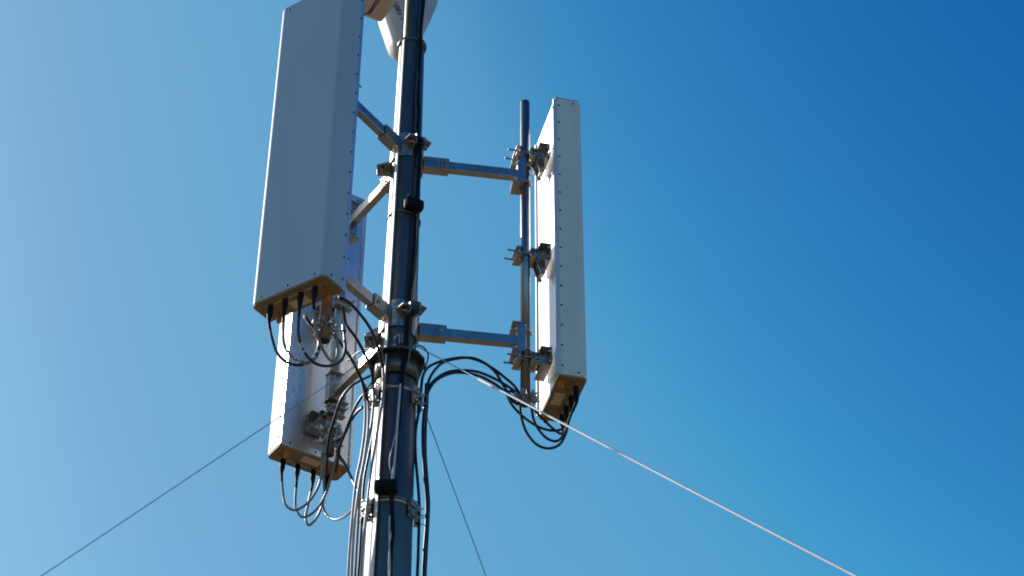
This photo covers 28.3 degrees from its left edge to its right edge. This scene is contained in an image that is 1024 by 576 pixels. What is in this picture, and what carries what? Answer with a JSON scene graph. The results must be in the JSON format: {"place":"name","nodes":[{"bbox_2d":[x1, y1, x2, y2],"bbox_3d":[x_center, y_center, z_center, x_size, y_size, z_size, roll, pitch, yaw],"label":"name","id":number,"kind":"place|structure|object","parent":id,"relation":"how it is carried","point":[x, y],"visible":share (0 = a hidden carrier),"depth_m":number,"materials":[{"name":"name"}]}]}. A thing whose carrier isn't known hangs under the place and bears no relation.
{"place":"outdoors","nodes":[
{"label":"outdoors","id":0,"kind":"place"},
{"bbox_2d":[0,0,1023,575],"label":"sky","id":1,"kind":"structure","parent":0,"point":[803,220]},
{"label":"ground","id":2,"kind":"structure","parent":0,"visible":0},
{"bbox_2d":[363,0,426,575],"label":"mast","id":3,"kind":"object","parent":2,"relation":"on","point":[401,260],"visible":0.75,"depth_m":11.44,"materials":[{"name":"metal"}]},
{"bbox_2d":[325,375,370,476],"bbox_3d":[-0.973,0.777,11.553,0.094,0.306,0.668,16,-41,-19],"label":"feeder cable","id":4,"kind":"object","parent":3,"relation":"attached to","point":[335,416],"visible":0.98,"depth_m":11.59,"materials":[{"name":"black rubber"}]},
{"bbox_2d":[323,327,379,407],"bbox_3d":[-0.886,0.443,11.911,0.320,0.250,0.742,22,-43,-26],"label":"support arm","id":5,"kind":"object","parent":3,"relation":"attached to","point":[336,389],"visible":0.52,"depth_m":12.01},
{"bbox_2d":[324,291,344,457],"bbox_3d":[-1.066,0.076,12.545,0.060,2.280,0.060,22,-43,-26],"label":"mounting pipe","id":6,"kind":"object","parent":5,"relation":"attached to","point":[338,314],"visible":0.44,"depth_m":12.27,"materials":[{"name":"metal"}]},
{"bbox_2d":[303,403,348,437],"bbox_3d":[-1.080,0.765,12.029,0.200,0.127,0.282,22,-43,-26],"label":"antenna bracket","id":7,"kind":"object","parent":6,"relation":"attached to","point":[313,419],"visible":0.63,"depth_m":12.03,"materials":[{"name":"metal"}]},
{"bbox_2d":[315,420,343,435],"bbox_3d":[-1.060,0.831,11.928,0.184,0.068,0.117,13,-40,-16],"label":"cable clamp","id":8,"kind":"object","parent":6,"relation":"attached to","point":[337,428],"visible":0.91,"depth_m":11.92,"materials":[{"name":"metal"}]},
{"bbox_2d":[314,433,344,448],"bbox_3d":[-1.061,0.901,11.873,0.184,0.068,0.117,13,-40,-16],"label":"cable clamp","id":9,"kind":"object","parent":6,"relation":"attached to","point":[321,441],"visible":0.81,"depth_m":11.86,"materials":[{"name":"metal"}]},
{"bbox_2d":[312,295,355,322],"bbox_3d":[-1.077,0.134,12.522,0.200,0.127,0.282,22,-43,-26],"label":"antenna bracket","id":10,"kind":"object","parent":6,"relation":"attached to","point":[338,303],"visible":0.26,"depth_m":12.48,"materials":[{"name":"metal"}]},
{"bbox_2d":[335,450,360,511],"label":"feeder cable","id":11,"kind":"object","parent":6,"relation":"attached to","point":[346,468],"visible":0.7,"depth_m":11.56,"materials":[{"name":"rubber"}]},
{"bbox_2d":[337,405,363,443],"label":"feeder cable","id":12,"kind":"object","parent":6,"relation":"attached to","point":[354,416],"visible":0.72,"depth_m":11.64,"materials":[{"name":"rubber"}]},
{"bbox_2d":[351,200,361,210],"bbox_3d":[-1.075,-0.496,13.014,0.200,0.127,0.282,22,-43,-26],"label":"antenna bracket","id":13,"kind":"object","parent":6,"relation":"attached to","point":[354,205],"visible":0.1,"depth_m":12.98,"materials":[{"name":"metal"}]},
{"bbox_2d":[268,195,366,480],"bbox_3d":[-1.207,0.232,12.695,0.489,2.162,0.188,22,-43,-26],"label":"panel antenna","id":14,"kind":"object","parent":13,"relation":"attached to","point":[292,443],"visible":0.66,"depth_m":12.26,"materials":[{"name":"paint"}]},
{"bbox_2d":[280,454,325,510],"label":"jumper cable","id":15,"kind":"object","parent":14,"relation":"attached to","point":[282,464],"visible":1,"depth_m":11.82,"materials":[{"name":"black rubber"}]},
{"bbox_2d":[304,452,324,526],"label":"jumper cable","id":16,"kind":"object","parent":14,"relation":"attached to","point":[312,475],"visible":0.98,"depth_m":11.87,"materials":[{"name":"black rubber"}]},
{"bbox_2d":[294,448,337,518],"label":"jumper cable","id":17,"kind":"object","parent":14,"relation":"attached to","point":[297,469],"visible":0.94,"depth_m":11.85,"materials":[{"name":"black rubber"}]},
{"bbox_2d":[322,474,351,520],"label":"jumper cable","id":18,"kind":"object","parent":14,"relation":"attached to","point":[324,510],"visible":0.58,"depth_m":11.60,"materials":[{"name":"black rubber"}]},
{"bbox_2d":[334,386,371,472],"bbox_3d":[-0.921,0.806,11.611,0.056,0.238,0.608,15,-41,-19],"label":"feeder cable","id":19,"kind":"object","parent":3,"relation":"attached to","point":[346,429],"visible":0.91,"depth_m":11.64,"materials":[{"name":"black rubber"}]},
{"bbox_2d":[347,382,366,575],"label":"feeder cable","id":20,"kind":"object","parent":3,"relation":"attached to","point":[355,488],"visible":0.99,"depth_m":10.80,"materials":[{"name":"rubber"}]},
{"bbox_2d":[350,384,369,575],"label":"feeder cable","id":21,"kind":"object","parent":3,"relation":"attached to","point":[359,487],"visible":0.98,"depth_m":10.82,"materials":[{"name":"rubber"}]},
{"bbox_2d":[337,296,384,368],"bbox_3d":[-0.818,0.242,11.199,0.055,0.235,0.448,-21,-43,25],"label":"feeder cable","id":22,"kind":"object","parent":3,"relation":"attached to","point":[367,324],"visible":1,"depth_m":11.22,"materials":[{"name":"black rubber"}]},
{"bbox_2d":[353,386,374,575],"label":"feeder cable","id":23,"kind":"object","parent":3,"relation":"attached to","point":[359,502],"visible":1,"depth_m":10.78,"materials":[{"name":"black rubber"}]},
{"bbox_2d":[357,436,371,575],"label":"feeder cable","id":24,"kind":"object","parent":3,"relation":"attached to","point":[362,497],"visible":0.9,"depth_m":10.89,"materials":[{"name":"rubber"}]},
{"bbox_2d":[349,163,391,244],"bbox_3d":[-0.881,-0.558,12.688,0.298,0.250,0.750,22,-43,-26],"label":"support arm","id":25,"kind":"object","parent":3,"relation":"attached to","point":[369,203],"visible":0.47,"depth_m":12.68},
{"bbox_2d":[359,361,384,575],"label":"feeder cable","id":26,"kind":"object","parent":3,"relation":"attached to","point":[370,474],"visible":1,"depth_m":10.86,"materials":[{"name":"black rubber"}]},
{"bbox_2d":[346,254,410,347],"bbox_3d":[-0.857,0.043,11.366,0.320,0.266,0.638,-22,-43,26],"label":"support arm","id":27,"kind":"object","parent":3,"relation":"attached to","point":[382,310],"visible":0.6,"depth_m":11.50},
{"bbox_2d":[318,296,332,343],"bbox_3d":[-1.007,-0.657,11.619,0.068,2.385,0.068,-22,-43,26],"label":"mounting pipe","id":28,"kind":"object","parent":27,"relation":"attached to","point":[325,329],"visible":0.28,"depth_m":10.94,"materials":[{"name":"metal"}]},
{"bbox_2d":[307,315,341,332],"bbox_3d":[-1.002,0.198,10.923,0.192,0.068,0.124,13,-40,-16],"label":"cable clamp","id":29,"kind":"object","parent":28,"relation":"attached to","point":[332,324],"visible":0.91,"depth_m":10.91,"materials":[{"name":"metal"}]},
{"bbox_2d":[335,334,368,400],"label":"feeder cable","id":30,"kind":"object","parent":28,"relation":"attached to","point":[357,371],"visible":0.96,"depth_m":11.02,"materials":[{"name":"black rubber"}]},
{"bbox_3d":[-1.012,-1.256,12.073,0.200,0.127,0.267,-22,-43,26],"label":"antenna bracket","id":31,"kind":"object","parent":28,"relation":"attached to","visible":0},
{"bbox_2d":[253,0,364,323],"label":"panel antenna","id":32,"kind":"object","parent":31,"relation":"attached to","point":[304,235],"visible":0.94,"depth_m":11.30,"materials":[{"name":"paint"}]},
{"bbox_2d":[267,305,319,366],"bbox_3d":[-1.170,0.264,10.786,0.300,0.405,0.088,10,-39,-12],"label":"jumper cable","id":33,"kind":"object","parent":32,"relation":"attached to","point":[270,312],"visible":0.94,"depth_m":10.74,"materials":[{"name":"black rubber"}]},
{"bbox_2d":[282,298,320,363],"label":"jumper cable","id":34,"kind":"object","parent":32,"relation":"attached to","point":[284,304],"visible":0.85,"depth_m":10.68,"materials":[{"name":"black rubber"}]},
{"bbox_2d":[297,292,346,366],"bbox_3d":[-0.991,0.254,10.745,0.091,0.410,0.404,-23,-43,26],"label":"jumper cable","id":35,"kind":"object","parent":32,"relation":"attached to","point":[300,297],"visible":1,"depth_m":10.67,"materials":[{"name":"black rubber"}]},
{"bbox_2d":[311,286,338,362],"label":"jumper cable","id":36,"kind":"object","parent":32,"relation":"attached to","point":[314,294],"visible":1,"depth_m":10.63,"materials":[{"name":"black rubber"}]},
{"bbox_2d":[364,0,395,21],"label":"radio unit","id":37,"kind":"object","parent":3,"relation":"attached to","point":[381,10],"visible":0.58,"depth_m":13.01,"materials":[{"name":"beige paint"}]},
{"bbox_2d":[364,0,376,15],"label":"dangling wire","id":38,"kind":"object","parent":37,"relation":"hanging from","point":[366,13],"visible":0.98,"depth_m":12.66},
{"bbox_2d":[368,0,379,14],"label":"dangling wire","id":39,"kind":"object","parent":37,"relation":"hanging from","point":[374,7],"visible":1,"depth_m":12.67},
{"bbox_2d":[357,84,416,175],"bbox_3d":[-0.851,-0.982,12.169,0.297,0.266,0.645,-22,-43,26],"label":"support arm","id":40,"kind":"object","parent":3,"relation":"attached to","point":[391,140],"visible":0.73,"depth_m":12.31},
{"bbox_2d":[370,39,404,575],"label":"safety rail","id":41,"kind":"object","parent":3,"relation":"attached to","point":[372,572],"visible":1,"depth_m":11.62,"materials":[{"name":"metal"}]},
{"bbox_2d":[388,516,390,575],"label":"tie wire","id":42,"kind":"object","parent":3,"relation":"attached to","point":[389,549],"visible":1,"depth_m":10.51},
{"bbox_2d":[372,476,407,501],"bbox_3d":[-0.656,1.127,10.880,0.263,0.126,0.327,-3,-38,5],"label":"cable clamp box","id":43,"kind":"object","parent":3,"relation":"attached to","point":[383,487],"visible":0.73,"depth_m":10.75,"materials":[{"name":"black plastic"}]},
{"bbox_2d":[359,497,423,527],"bbox_3d":[-0.653,1.209,10.855,0.362,0.116,0.254,0,-38,0],"label":"clamp","id":44,"kind":"object","parent":3,"relation":"attached to","point":[414,509],"visible":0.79,"depth_m":10.79,"materials":[{"name":"metal"}]},
{"bbox_2d":[389,434,395,474],"bbox_3d":[-0.642,0.897,10.884,0.034,0.278,0.010,0,-38,0],"label":"tie wire","id":45,"kind":"object","parent":3,"relation":"attached to","point":[390,454],"visible":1,"depth_m":10.88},
{"bbox_2d":[369,343,424,386],"bbox_3d":[-0.650,0.469,11.434,0.320,0.168,0.315,0,-38,0],"label":"guy collar","id":46,"kind":"object","parent":3,"relation":"attached to","point":[415,364],"visible":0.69,"depth_m":11.36,"materials":[{"name":"paint"}]},
{"bbox_2d":[41,354,370,575],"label":"guy wire","id":47,"kind":"object","parent":46,"relation":"attached to","point":[206,465],"visible":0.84,"depth_m":10.99,"materials":[{"name":"metal"}]},
{"bbox_2d":[347,348,377,360],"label":"tie cable","id":48,"kind":"object","parent":46,"relation":"attached to","point":[364,349],"visible":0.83,"depth_m":11.49,"materials":[{"name":"white plastic"}]},
{"bbox_2d":[355,360,379,384],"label":"tie cable","id":49,"kind":"object","parent":46,"relation":"attached to","point":[375,381],"visible":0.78,"depth_m":11.41,"materials":[{"name":"white plastic"}]},
{"bbox_2d":[416,344,428,385],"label":"tie cable","id":50,"kind":"object","parent":46,"relation":"hanging from","point":[423,347],"visible":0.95,"depth_m":11.39,"materials":[{"name":"black plastic"}]},
{"bbox_2d":[422,405,485,575],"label":"guy wire","id":51,"kind":"object","parent":46,"relation":"attached to","point":[456,496],"visible":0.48,"depth_m":11.66,"materials":[{"name":"metal"}]},
{"bbox_2d":[420,356,519,392],"bbox_3d":[-0.235,0.512,11.541,0.581,0.296,0.029,6,-38,-7],"label":"feeder cable","id":52,"kind":"object","parent":46,"relation":"attached to","point":[498,372],"visible":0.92,"depth_m":11.56,"materials":[{"name":"black rubber"}]},
{"bbox_2d":[413,342,857,575],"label":"guy wire","id":53,"kind":"object","parent":46,"relation":"attached to","point":[483,381],"visible":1,"depth_m":9.22,"materials":[{"name":"metal"}]},
{"bbox_2d":[392,383,401,478],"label":"white cable","id":54,"kind":"object","parent":3,"relation":"attached to","point":[396,437],"visible":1,"depth_m":10.97,"materials":[{"name":"white plastic"}]},
{"bbox_2d":[368,383,426,412],"bbox_3d":[-0.650,0.626,11.311,0.348,0.116,0.240,0,-38,0],"label":"cable hanger","id":55,"kind":"object","parent":3,"relation":"attached to","point":[417,396],"visible":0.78,"depth_m":11.25,"materials":[{"name":"metal"}]},
{"bbox_2d":[341,306,374,386],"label":"feeder cable","id":56,"kind":"object","parent":55,"relation":"attached to","point":[359,344],"visible":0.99,"depth_m":11.15,"materials":[{"name":"black rubber"}]},
{"bbox_2d":[366,381,376,401],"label":"tie cable","id":57,"kind":"object","parent":55,"relation":"hanging from","point":[374,392],"visible":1,"depth_m":11.13,"materials":[{"name":"white plastic"}]},
{"bbox_2d":[423,356,518,402],"bbox_3d":[-0.224,0.533,11.519,0.560,0.346,0.032,8,-39,-10],"label":"feeder cable","id":58,"kind":"object","parent":55,"relation":"attached to","point":[466,357],"visible":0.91,"depth_m":11.57,"materials":[{"name":"black rubber"}]},
{"bbox_2d":[427,371,518,405],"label":"feeder cable","id":59,"kind":"object","parent":55,"relation":"attached to","point":[475,375],"visible":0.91,"depth_m":11.51,"materials":[{"name":"black rubber"}]},
{"bbox_2d":[386,194,423,227],"bbox_3d":[-0.631,-0.449,12.116,0.206,0.126,0.270,19,-42,-23],"label":"cable clamp box","id":60,"kind":"object","parent":3,"relation":"attached to","point":[411,203],"visible":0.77,"depth_m":12.02,"materials":[{"name":"black plastic"}]},
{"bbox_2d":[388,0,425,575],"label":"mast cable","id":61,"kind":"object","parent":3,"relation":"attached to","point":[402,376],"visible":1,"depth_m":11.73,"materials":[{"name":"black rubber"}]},
{"bbox_2d":[395,68,420,478],"bbox_3d":[-0.591,-0.168,11.774,0.032,3.103,0.099,-30,-47,33],"label":"ground wire","id":62,"kind":"object","parent":61,"relation":"attached to","point":[416,251],"visible":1,"depth_m":11.87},
{"bbox_2d":[378,0,437,61],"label":"dish antenna","id":63,"kind":"object","parent":3,"relation":"attached to","point":[391,25],"visible":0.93,"depth_m":13.47,"materials":[{"name":"white paint"}]},
{"bbox_2d":[414,393,422,575],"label":"feeder cable","id":64,"kind":"object","parent":3,"relation":"attached to","point":[419,503],"visible":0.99,"depth_m":10.93,"materials":[{"name":"black rubber"}]},
{"bbox_2d":[421,383,428,575],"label":"feeder cable","id":65,"kind":"object","parent":3,"relation":"attached to","point":[425,482],"visible":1,"depth_m":11.03,"materials":[{"name":"black rubber"}]},
{"bbox_2d":[425,397,429,575],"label":"feeder cable","id":66,"kind":"object","parent":3,"relation":"attached to","point":[426,417],"visible":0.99,"depth_m":11.10,"materials":[{"name":"black rubber"}]},
{"bbox_2d":[410,301,532,362],"bbox_3d":[-0.236,0.266,11.677,0.718,0.250,0.320,6,-38,-7],"label":"support arm","id":67,"kind":"object","parent":3,"relation":"attached to","point":[514,339],"visible":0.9,"depth_m":11.63},
{"bbox_2d":[520,99,530,407],"bbox_3d":[0.079,-0.259,12.150,0.058,2.330,0.058,9,-39,-11],"label":"mounting pipe","id":68,"kind":"object","parent":67,"relation":"attached to","point":[525,236],"visible":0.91,"depth_m":12.12,"materials":[{"name":"metal"}]},
{"bbox_2d":[427,369,519,402],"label":"feeder cable","id":69,"kind":"object","parent":68,"relation":"attached to","point":[491,377],"visible":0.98,"depth_m":11.55,"materials":[{"name":"black rubber"}]},
{"bbox_2d":[510,388,540,405],"bbox_3d":[0.084,0.613,11.441,0.184,0.068,0.117,13,-40,-16],"label":"cable clamp","id":70,"kind":"object","parent":68,"relation":"attached to","point":[532,395],"visible":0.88,"depth_m":11.43,"materials":[{"name":"metal"}]},
{"bbox_2d":[504,142,549,180],"bbox_3d":[0.088,-0.784,12.563,0.255,0.202,0.200,9,-39,-11],"label":"antenna bracket","id":71,"kind":"object","parent":68,"relation":"attached to","point":[539,157],"visible":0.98,"depth_m":12.56,"materials":[{"name":"metal"}]},
{"bbox_2d":[535,97,586,422],"bbox_3d":[0.290,-0.186,12.245,0.188,2.197,0.469,9,-39,-11],"label":"panel antenna","id":72,"kind":"object","parent":71,"relation":"attached to","point":[560,310],"visible":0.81,"depth_m":12.04,"materials":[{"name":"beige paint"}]},
{"bbox_2d":[507,390,568,431],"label":"jumper cable","id":73,"kind":"object","parent":72,"relation":"attached to","point":[566,412],"visible":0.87,"depth_m":11.53,"materials":[{"name":"black rubber"}]},
{"bbox_2d":[531,404,564,434],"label":"jumper cable","id":74,"kind":"object","parent":72,"relation":"attached to","point":[562,418],"visible":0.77,"depth_m":11.62,"materials":[{"name":"black rubber"}]},
{"bbox_2d":[519,386,578,449],"bbox_3d":[0.209,0.738,11.394,0.347,0.401,0.040,-7,-39,9],"label":"jumper cable","id":75,"kind":"object","parent":72,"relation":"attached to","point":[576,393],"visible":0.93,"depth_m":11.38,"materials":[{"name":"black rubber"}]},
{"bbox_2d":[529,396,573,442],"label":"jumper cable","id":76,"kind":"object","parent":72,"relation":"attached to","point":[571,401],"visible":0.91,"depth_m":11.43,"materials":[{"name":"black rubber"}]},
{"bbox_2d":[504,242,550,282],"bbox_3d":[0.086,-0.153,12.070,0.255,0.202,0.200,9,-39,-11],"label":"antenna bracket","id":77,"kind":"object","parent":68,"relation":"attached to","point":[540,258],"visible":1,"depth_m":12.07,"materials":[{"name":"metal"}]},
{"bbox_2d":[503,346,552,381],"bbox_3d":[0.084,0.420,11.622,0.255,0.127,0.200,9,-39,-11],"label":"antenna bracket","id":78,"kind":"object","parent":68,"relation":"attached to","point":[541,360],"visible":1,"depth_m":11.60,"materials":[{"name":"metal"}]},
{"bbox_2d":[416,137,531,194],"bbox_3d":[-0.235,-0.739,12.461,0.724,0.250,0.298,6,-38,-7],"label":"support arm","id":79,"kind":"object","parent":3,"relation":"attached to","point":[515,173],"visible":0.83,"depth_m":12.42}
]}

